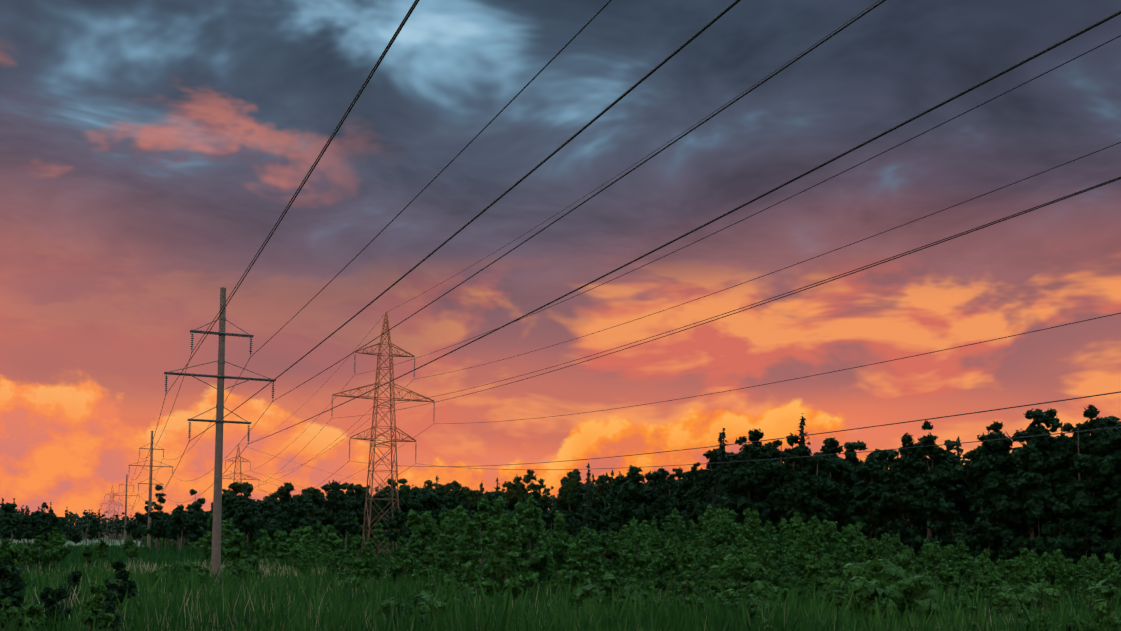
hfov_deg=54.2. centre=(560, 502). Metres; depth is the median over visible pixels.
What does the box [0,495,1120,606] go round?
bushes
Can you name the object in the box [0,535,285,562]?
ground
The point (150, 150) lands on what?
sky
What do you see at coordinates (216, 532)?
concrete poles
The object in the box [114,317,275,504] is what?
pole cross arms
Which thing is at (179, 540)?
trunks
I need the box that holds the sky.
[0,0,1120,534]
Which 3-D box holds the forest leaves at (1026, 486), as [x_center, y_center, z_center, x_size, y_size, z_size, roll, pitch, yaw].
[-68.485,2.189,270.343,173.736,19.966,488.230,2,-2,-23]
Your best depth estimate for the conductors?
40.51 m
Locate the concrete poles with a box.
[124,287,225,581]
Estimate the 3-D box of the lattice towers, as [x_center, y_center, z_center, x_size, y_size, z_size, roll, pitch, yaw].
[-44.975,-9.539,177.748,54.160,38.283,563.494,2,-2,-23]
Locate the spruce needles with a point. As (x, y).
(717, 491)
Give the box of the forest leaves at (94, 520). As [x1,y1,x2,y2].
[0,459,968,535]
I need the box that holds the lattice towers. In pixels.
[101,312,433,555]
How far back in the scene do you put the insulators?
82.08 m
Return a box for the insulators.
[104,334,434,516]
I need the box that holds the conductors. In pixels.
[90,0,1120,521]
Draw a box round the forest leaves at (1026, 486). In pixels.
[0,404,1120,630]
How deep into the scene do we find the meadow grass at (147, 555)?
46.16 m
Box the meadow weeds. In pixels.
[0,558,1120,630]
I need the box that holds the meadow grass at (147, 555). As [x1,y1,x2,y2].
[0,541,1120,630]
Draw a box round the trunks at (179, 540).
[0,427,1118,630]
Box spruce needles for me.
[0,413,978,549]
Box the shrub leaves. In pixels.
[0,533,1120,630]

